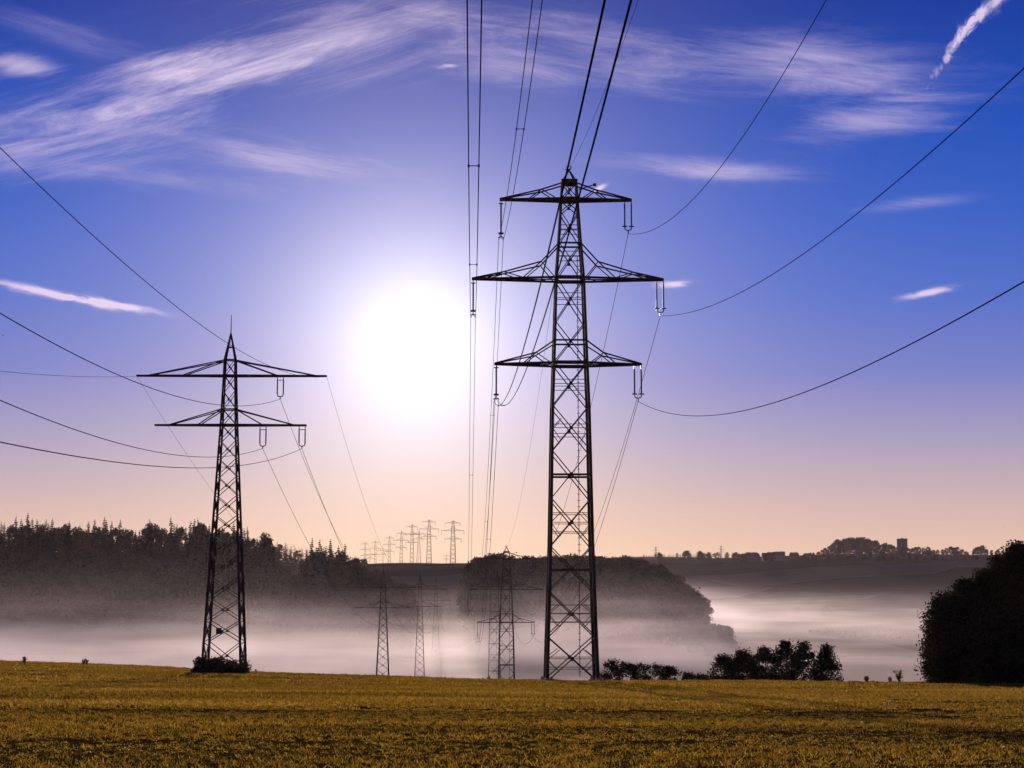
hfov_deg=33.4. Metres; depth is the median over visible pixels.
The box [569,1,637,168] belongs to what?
power line
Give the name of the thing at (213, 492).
power line
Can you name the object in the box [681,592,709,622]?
broadleaf tree
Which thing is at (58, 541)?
broadleaf tree
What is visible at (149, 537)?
spruce tree
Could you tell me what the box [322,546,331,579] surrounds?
spruce tree
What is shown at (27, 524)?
spruce tree
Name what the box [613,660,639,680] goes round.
bush
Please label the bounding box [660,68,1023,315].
power line
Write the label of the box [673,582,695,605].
broadleaf tree
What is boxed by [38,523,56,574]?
spruce tree
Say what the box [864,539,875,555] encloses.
broadleaf tree
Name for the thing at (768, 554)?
broadleaf tree
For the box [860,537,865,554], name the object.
broadleaf tree
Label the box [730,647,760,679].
tree
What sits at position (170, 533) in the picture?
spruce tree
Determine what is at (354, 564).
broadleaf tree
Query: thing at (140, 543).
spruce tree
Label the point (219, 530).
broadleaf tree
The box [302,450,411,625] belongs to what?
power line
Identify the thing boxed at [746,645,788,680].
tree
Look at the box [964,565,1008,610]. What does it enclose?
thicket tree
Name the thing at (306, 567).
broadleaf tree
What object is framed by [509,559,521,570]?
broadleaf tree
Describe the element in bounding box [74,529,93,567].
broadleaf tree
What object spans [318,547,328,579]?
spruce tree
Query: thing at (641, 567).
broadleaf tree
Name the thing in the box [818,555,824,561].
broadleaf tree
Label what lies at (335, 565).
broadleaf tree
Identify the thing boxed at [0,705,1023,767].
crop
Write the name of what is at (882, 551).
broadleaf tree
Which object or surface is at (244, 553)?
spruce tree
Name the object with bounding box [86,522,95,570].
spruce tree
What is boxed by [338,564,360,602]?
broadleaf tree
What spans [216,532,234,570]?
broadleaf tree
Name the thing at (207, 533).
broadleaf tree
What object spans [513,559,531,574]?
broadleaf tree
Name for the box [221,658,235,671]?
bush
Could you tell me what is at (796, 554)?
house
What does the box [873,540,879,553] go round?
broadleaf tree
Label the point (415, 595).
broadleaf tree
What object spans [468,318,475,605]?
twin power line
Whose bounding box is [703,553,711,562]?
broadleaf tree
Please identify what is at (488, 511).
twin power line
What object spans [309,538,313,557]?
spruce tree
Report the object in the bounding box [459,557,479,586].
broadleaf tree
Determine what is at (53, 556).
spruce tree
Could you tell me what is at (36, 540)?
spruce tree
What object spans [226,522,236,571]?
spruce tree
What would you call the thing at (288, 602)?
wood
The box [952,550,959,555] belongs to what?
house
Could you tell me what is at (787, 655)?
tree
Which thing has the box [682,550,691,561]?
broadleaf tree
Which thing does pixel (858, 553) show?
house
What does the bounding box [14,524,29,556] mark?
broadleaf tree
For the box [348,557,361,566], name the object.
broadleaf tree
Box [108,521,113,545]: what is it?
spruce tree
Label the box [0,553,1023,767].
ground
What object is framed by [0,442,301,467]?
power line
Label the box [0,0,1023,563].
sky
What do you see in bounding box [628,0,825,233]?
power line
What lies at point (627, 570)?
broadleaf tree
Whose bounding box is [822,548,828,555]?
broadleaf tree
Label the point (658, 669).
bush
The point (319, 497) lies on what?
power line
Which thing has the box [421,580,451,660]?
transmission pylon
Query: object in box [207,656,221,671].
bush
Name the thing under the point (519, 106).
twin power line
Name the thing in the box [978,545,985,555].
broadleaf tree
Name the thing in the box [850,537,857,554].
broadleaf tree
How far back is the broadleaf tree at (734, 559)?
2780.70 m
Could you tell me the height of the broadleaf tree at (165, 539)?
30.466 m
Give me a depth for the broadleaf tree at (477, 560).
1085.44 m
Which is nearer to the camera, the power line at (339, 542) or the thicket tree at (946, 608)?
the thicket tree at (946, 608)
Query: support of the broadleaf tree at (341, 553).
on the ground
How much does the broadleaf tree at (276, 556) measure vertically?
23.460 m
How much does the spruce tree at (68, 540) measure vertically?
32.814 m
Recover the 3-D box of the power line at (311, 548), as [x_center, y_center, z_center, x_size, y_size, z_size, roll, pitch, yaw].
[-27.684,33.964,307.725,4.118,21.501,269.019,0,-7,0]
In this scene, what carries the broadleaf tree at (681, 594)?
on the ground
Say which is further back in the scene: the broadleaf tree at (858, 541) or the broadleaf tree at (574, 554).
the broadleaf tree at (858, 541)
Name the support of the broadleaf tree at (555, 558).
on the ground
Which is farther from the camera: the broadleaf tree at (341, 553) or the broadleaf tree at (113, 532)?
the broadleaf tree at (113, 532)
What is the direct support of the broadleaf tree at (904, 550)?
on the ground
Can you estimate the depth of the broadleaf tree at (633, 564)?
1102.48 m
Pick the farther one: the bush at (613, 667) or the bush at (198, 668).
the bush at (613, 667)
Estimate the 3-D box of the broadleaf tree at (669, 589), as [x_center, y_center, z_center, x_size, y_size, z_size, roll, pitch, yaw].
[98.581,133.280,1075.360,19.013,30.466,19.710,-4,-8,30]
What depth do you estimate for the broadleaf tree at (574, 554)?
1103.80 m
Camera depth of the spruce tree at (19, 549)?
1099.40 m
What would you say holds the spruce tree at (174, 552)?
on the ground
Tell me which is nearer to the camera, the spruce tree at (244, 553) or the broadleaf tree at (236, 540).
the spruce tree at (244, 553)
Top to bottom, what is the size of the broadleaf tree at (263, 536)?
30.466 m
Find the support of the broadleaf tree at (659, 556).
on the ground
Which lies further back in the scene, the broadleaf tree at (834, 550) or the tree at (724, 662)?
the broadleaf tree at (834, 550)
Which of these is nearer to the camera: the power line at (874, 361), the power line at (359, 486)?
the power line at (874, 361)
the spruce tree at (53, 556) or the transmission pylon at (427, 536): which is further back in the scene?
the transmission pylon at (427, 536)
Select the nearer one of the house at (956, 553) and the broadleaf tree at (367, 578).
the broadleaf tree at (367, 578)
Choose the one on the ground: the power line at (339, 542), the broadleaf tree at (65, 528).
the broadleaf tree at (65, 528)
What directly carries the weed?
on the ground
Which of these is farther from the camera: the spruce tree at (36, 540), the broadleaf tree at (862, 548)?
the broadleaf tree at (862, 548)
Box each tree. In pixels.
[0,522,6,550]
[3,524,16,545]
[4,530,12,571]
[9,518,17,545]
[12,519,29,574]
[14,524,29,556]
[23,515,30,545]
[25,518,35,569]
[25,523,31,557]
[27,519,41,570]
[33,524,46,555]
[38,520,52,568]
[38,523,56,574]
[49,518,59,573]
[51,527,65,565]
[57,526,68,564]
[60,524,72,563]
[62,521,71,569]
[66,527,83,564]
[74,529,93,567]
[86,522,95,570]
[91,526,104,562]
[100,520,114,572]
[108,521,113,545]
[108,527,117,555]
[113,529,131,571]
[115,519,122,564]
[120,529,140,570]
[131,532,139,573]
[137,532,142,557]
[141,523,154,544]
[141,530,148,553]
[144,520,154,566]
[147,523,158,540]
[152,528,172,568]
[164,519,173,561]
[165,524,181,575]
[176,526,188,563]
[182,521,196,575]
[187,526,207,556]
[192,519,200,561]
[197,524,210,563]
[212,527,229,551]
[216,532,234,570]
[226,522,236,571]
[230,530,245,549]
[234,530,246,578]
[244,538,260,571]
[253,532,274,552]
[261,538,276,563]
[268,545,278,561]
[296,558,317,595]
[299,556,320,588]
[306,548,321,586]
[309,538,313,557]
[315,540,322,568]
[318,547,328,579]
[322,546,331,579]
[326,539,334,571]
[327,556,345,593]
[331,546,341,586]
[333,550,348,560]
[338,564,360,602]
[342,544,348,570]
[346,561,357,569]
[347,566,366,596]
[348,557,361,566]
[358,572,379,600]
[361,570,383,601]
[370,568,381,576]
[375,575,392,597]
[391,586,404,604]
[396,588,418,618]
[403,588,421,626]
[458,562,476,596]
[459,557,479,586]
[472,555,489,576]
[474,556,500,579]
[489,552,512,577]
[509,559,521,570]
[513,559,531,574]
[526,555,536,572]
[534,555,552,573]
[538,558,560,573]
[552,554,567,575]
[557,555,581,583]
[566,553,577,559]
[578,555,600,583]
[595,556,611,576]
[596,559,620,586]
[598,558,622,585]
[611,556,630,584]
[612,556,632,579]
[626,558,642,576]
[633,558,649,570]
[635,563,654,591]
[638,565,663,591]
[641,566,663,592]
[652,562,668,573]
[656,552,662,562]
[659,570,674,596]
[662,572,680,602]
[664,574,683,606]
[673,581,692,606]
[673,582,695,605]
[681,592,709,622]
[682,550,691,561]
[695,551,704,562]
[695,596,712,623]
[698,593,713,620]
[700,653,741,679]
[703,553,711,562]
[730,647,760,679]
[731,552,738,563]
[739,553,745,563]
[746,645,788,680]
[766,552,771,560]
[766,639,809,680]
[782,639,815,680]
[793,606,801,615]
[806,642,847,680]
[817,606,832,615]
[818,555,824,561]
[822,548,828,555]
[827,546,832,556]
[831,539,840,555]
[835,540,847,556]
[841,538,850,555]
[845,538,853,554]
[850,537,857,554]
[852,537,860,550]
[855,537,863,550]
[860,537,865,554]
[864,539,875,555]
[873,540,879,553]
[878,544,885,556]
[882,542,889,555]
[887,544,893,555]
[887,554,894,561]
[900,547,906,555]
[905,548,911,555]
[912,547,918,555]
[917,589,972,683]
[929,576,992,620]
[948,546,953,554]
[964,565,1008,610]
[973,547,979,555]
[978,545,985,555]
[986,553,1006,611]
[987,539,1023,673]
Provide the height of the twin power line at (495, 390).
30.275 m
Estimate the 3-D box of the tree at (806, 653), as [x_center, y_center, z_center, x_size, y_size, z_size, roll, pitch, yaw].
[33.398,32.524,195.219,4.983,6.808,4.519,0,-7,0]
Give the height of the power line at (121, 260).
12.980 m
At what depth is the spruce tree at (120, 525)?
1124.88 m
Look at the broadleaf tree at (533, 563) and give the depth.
1089.70 m
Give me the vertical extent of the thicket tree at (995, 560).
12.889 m
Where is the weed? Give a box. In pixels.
[893,670,903,681]
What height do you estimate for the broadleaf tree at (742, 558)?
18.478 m
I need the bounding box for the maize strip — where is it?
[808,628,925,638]
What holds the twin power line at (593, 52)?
attached to the transmission pylon at (553, 365)
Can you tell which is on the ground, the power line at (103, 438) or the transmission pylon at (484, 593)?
the transmission pylon at (484, 593)
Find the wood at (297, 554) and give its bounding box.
[251,542,367,564]
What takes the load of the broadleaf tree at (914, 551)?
on the ground
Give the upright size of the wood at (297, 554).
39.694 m
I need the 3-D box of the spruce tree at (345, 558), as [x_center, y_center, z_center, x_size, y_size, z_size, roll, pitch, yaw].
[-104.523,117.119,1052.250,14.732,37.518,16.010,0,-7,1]
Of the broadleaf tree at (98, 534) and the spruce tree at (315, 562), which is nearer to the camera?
the spruce tree at (315, 562)
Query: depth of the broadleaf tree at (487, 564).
1074.15 m
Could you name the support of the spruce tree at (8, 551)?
on the ground
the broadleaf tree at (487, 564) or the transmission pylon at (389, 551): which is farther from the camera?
the transmission pylon at (389, 551)
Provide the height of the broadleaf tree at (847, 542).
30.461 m
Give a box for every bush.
[191,663,206,672]
[193,656,206,667]
[201,662,218,672]
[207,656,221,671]
[214,663,235,672]
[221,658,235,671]
[231,664,248,673]
[236,660,251,672]
[600,658,623,680]
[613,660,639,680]
[629,662,657,680]
[650,662,670,679]
[658,665,682,680]
[680,670,693,679]
[692,673,711,680]
[913,625,955,683]
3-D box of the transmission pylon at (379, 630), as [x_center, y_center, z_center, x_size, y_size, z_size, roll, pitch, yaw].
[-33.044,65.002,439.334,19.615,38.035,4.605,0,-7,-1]
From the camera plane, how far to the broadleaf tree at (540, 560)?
1078.43 m
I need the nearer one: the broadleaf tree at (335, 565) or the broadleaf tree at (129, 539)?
the broadleaf tree at (335, 565)
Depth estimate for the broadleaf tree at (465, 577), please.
1085.37 m
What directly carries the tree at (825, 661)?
on the ground
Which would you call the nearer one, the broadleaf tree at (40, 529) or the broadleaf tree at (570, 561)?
the broadleaf tree at (570, 561)
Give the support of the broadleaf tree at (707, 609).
on the ground
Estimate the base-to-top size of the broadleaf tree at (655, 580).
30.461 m
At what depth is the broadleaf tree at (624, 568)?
1079.12 m
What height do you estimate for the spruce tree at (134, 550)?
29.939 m
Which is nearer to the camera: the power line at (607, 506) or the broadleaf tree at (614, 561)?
the power line at (607, 506)
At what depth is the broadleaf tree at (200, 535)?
1116.80 m
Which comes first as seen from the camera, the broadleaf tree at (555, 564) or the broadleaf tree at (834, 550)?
the broadleaf tree at (555, 564)
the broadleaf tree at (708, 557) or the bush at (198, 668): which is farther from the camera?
the broadleaf tree at (708, 557)
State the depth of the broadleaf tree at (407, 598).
1006.38 m
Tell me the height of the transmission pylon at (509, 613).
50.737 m
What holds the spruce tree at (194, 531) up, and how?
on the ground
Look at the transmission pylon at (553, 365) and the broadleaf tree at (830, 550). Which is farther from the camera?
the broadleaf tree at (830, 550)
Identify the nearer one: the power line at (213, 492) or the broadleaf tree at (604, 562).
the power line at (213, 492)
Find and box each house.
[747,552,758,561]
[774,551,784,560]
[789,552,798,558]
[803,553,812,558]
[854,550,862,555]
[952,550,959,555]
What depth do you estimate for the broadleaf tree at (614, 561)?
1068.39 m
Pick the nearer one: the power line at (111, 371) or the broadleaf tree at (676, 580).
the power line at (111, 371)
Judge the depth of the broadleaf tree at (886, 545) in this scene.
2796.29 m
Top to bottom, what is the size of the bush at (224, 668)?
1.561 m
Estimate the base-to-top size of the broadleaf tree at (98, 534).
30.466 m
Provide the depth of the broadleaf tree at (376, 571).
1032.74 m
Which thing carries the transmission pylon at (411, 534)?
on the ground
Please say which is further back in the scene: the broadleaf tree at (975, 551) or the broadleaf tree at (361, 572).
the broadleaf tree at (975, 551)
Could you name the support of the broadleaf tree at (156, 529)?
on the ground
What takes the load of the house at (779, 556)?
on the ground
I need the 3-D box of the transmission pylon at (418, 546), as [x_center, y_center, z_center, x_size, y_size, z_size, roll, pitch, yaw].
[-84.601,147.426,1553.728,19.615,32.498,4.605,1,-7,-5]
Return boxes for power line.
[0,147,326,376]
[0,313,278,405]
[0,400,262,456]
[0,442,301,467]
[1,371,131,376]
[137,377,338,591]
[263,450,396,625]
[280,399,400,601]
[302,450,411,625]
[327,379,418,591]
[466,0,481,317]
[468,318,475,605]
[477,402,498,641]
[480,240,503,574]
[494,0,631,405]
[499,0,542,239]
[510,172,568,538]
[533,236,627,571]
[539,402,637,641]
[555,318,659,602]
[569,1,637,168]
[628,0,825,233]
[638,281,1023,415]
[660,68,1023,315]
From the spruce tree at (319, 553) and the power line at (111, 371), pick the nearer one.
the power line at (111, 371)
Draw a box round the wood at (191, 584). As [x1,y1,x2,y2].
[0,531,282,630]
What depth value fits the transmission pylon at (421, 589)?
626.24 m
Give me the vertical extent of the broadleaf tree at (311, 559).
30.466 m
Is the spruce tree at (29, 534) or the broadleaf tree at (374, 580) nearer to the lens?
the broadleaf tree at (374, 580)
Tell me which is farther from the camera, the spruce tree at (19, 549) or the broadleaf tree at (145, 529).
the broadleaf tree at (145, 529)
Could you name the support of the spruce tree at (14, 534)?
on the ground
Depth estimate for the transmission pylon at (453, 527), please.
1434.51 m
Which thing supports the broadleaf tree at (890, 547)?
on the ground
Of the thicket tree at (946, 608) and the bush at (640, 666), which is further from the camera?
the bush at (640, 666)
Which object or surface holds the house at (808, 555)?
on the ground
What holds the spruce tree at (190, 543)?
on the ground
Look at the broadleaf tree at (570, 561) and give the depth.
1069.68 m
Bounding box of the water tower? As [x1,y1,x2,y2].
[897,538,907,556]
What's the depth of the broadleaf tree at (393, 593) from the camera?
1014.90 m
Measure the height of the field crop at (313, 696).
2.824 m
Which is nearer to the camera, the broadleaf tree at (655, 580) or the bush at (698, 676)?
the bush at (698, 676)
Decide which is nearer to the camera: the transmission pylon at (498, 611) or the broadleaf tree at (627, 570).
the transmission pylon at (498, 611)
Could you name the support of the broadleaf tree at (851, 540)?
on the ground
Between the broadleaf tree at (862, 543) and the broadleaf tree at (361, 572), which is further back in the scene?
the broadleaf tree at (862, 543)
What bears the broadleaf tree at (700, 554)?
on the ground
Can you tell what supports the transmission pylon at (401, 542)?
on the ground
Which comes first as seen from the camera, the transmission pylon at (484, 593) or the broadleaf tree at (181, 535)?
the transmission pylon at (484, 593)
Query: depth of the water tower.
2782.69 m
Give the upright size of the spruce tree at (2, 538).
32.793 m
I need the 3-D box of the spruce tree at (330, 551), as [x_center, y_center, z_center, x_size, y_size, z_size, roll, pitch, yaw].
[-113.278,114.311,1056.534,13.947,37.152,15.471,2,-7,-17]
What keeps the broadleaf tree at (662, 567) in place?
on the ground
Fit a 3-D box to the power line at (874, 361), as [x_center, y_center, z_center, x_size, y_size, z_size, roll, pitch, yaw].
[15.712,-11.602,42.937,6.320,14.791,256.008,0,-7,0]
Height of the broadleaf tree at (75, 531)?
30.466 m
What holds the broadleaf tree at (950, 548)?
on the ground
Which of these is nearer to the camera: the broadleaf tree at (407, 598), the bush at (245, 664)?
the bush at (245, 664)
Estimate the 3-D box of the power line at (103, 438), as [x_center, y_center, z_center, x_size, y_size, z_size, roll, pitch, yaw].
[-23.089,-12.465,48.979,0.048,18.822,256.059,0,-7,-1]
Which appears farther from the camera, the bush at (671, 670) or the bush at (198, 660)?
the bush at (671, 670)
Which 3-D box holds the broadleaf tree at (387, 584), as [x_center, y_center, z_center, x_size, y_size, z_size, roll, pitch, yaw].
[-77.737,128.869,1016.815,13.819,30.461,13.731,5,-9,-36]
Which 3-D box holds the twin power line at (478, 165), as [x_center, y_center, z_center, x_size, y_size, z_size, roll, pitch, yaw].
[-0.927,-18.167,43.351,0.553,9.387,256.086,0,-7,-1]
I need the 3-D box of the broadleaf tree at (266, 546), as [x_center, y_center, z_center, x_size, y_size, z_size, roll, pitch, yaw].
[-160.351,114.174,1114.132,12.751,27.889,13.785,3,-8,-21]
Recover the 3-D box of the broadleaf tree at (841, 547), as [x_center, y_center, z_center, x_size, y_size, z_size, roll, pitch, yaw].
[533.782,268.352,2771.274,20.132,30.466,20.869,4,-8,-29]
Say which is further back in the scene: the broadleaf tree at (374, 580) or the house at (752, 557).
the house at (752, 557)
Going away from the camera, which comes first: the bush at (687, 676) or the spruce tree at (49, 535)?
the bush at (687, 676)
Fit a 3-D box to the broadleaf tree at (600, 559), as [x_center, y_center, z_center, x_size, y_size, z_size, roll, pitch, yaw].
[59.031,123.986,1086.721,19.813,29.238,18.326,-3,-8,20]
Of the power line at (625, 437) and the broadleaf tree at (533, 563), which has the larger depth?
the broadleaf tree at (533, 563)
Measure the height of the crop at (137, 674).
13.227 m
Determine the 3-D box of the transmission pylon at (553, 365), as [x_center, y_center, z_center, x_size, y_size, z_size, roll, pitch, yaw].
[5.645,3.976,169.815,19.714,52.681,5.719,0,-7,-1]
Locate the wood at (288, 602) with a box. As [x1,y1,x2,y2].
[261,557,421,648]
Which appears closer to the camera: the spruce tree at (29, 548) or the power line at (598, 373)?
the power line at (598, 373)
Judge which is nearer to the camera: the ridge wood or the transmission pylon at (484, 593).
the transmission pylon at (484, 593)
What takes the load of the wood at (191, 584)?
on the ground
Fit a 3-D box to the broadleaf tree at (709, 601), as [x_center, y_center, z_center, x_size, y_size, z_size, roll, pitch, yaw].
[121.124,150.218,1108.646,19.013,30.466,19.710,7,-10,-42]
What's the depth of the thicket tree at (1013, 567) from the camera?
158.24 m
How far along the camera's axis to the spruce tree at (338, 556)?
1031.91 m
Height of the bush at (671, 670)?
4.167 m
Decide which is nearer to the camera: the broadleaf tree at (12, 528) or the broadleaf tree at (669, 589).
the broadleaf tree at (669, 589)
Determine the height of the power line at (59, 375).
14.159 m
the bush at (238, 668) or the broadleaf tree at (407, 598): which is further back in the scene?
the broadleaf tree at (407, 598)
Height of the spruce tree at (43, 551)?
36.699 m
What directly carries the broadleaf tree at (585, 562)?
on the ground
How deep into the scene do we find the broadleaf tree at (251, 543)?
1098.96 m
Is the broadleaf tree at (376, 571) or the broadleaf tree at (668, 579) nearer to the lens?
the broadleaf tree at (376, 571)
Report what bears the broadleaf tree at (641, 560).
on the ground
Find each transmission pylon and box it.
[136,315,326,665]
[346,564,421,674]
[383,536,395,562]
[394,575,446,676]
[395,533,408,560]
[403,524,418,559]
[415,532,427,562]
[421,520,436,562]
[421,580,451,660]
[441,521,463,566]
[464,559,502,659]
[467,546,543,678]
[467,555,520,678]
[471,167,665,680]
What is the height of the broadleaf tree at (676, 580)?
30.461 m
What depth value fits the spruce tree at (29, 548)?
1103.76 m
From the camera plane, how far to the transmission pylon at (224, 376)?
175.32 m
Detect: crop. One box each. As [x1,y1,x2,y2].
[0,660,1023,689]
[0,678,1023,713]
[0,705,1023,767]
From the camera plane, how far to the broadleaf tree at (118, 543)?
1098.11 m
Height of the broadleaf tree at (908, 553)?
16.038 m
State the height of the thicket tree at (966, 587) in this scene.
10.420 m
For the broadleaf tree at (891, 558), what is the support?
on the ground
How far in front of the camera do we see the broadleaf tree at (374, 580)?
1007.80 m
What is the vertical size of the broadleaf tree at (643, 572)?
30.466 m
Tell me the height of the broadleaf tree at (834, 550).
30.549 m
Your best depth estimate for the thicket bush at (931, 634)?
153.83 m
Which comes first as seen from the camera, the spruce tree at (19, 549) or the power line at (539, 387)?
the power line at (539, 387)
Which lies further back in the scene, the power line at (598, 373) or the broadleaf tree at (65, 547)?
the broadleaf tree at (65, 547)
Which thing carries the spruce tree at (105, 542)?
on the ground
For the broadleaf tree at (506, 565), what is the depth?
1074.26 m
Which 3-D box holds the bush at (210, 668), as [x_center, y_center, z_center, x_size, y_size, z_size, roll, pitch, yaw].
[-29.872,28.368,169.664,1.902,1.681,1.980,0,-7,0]

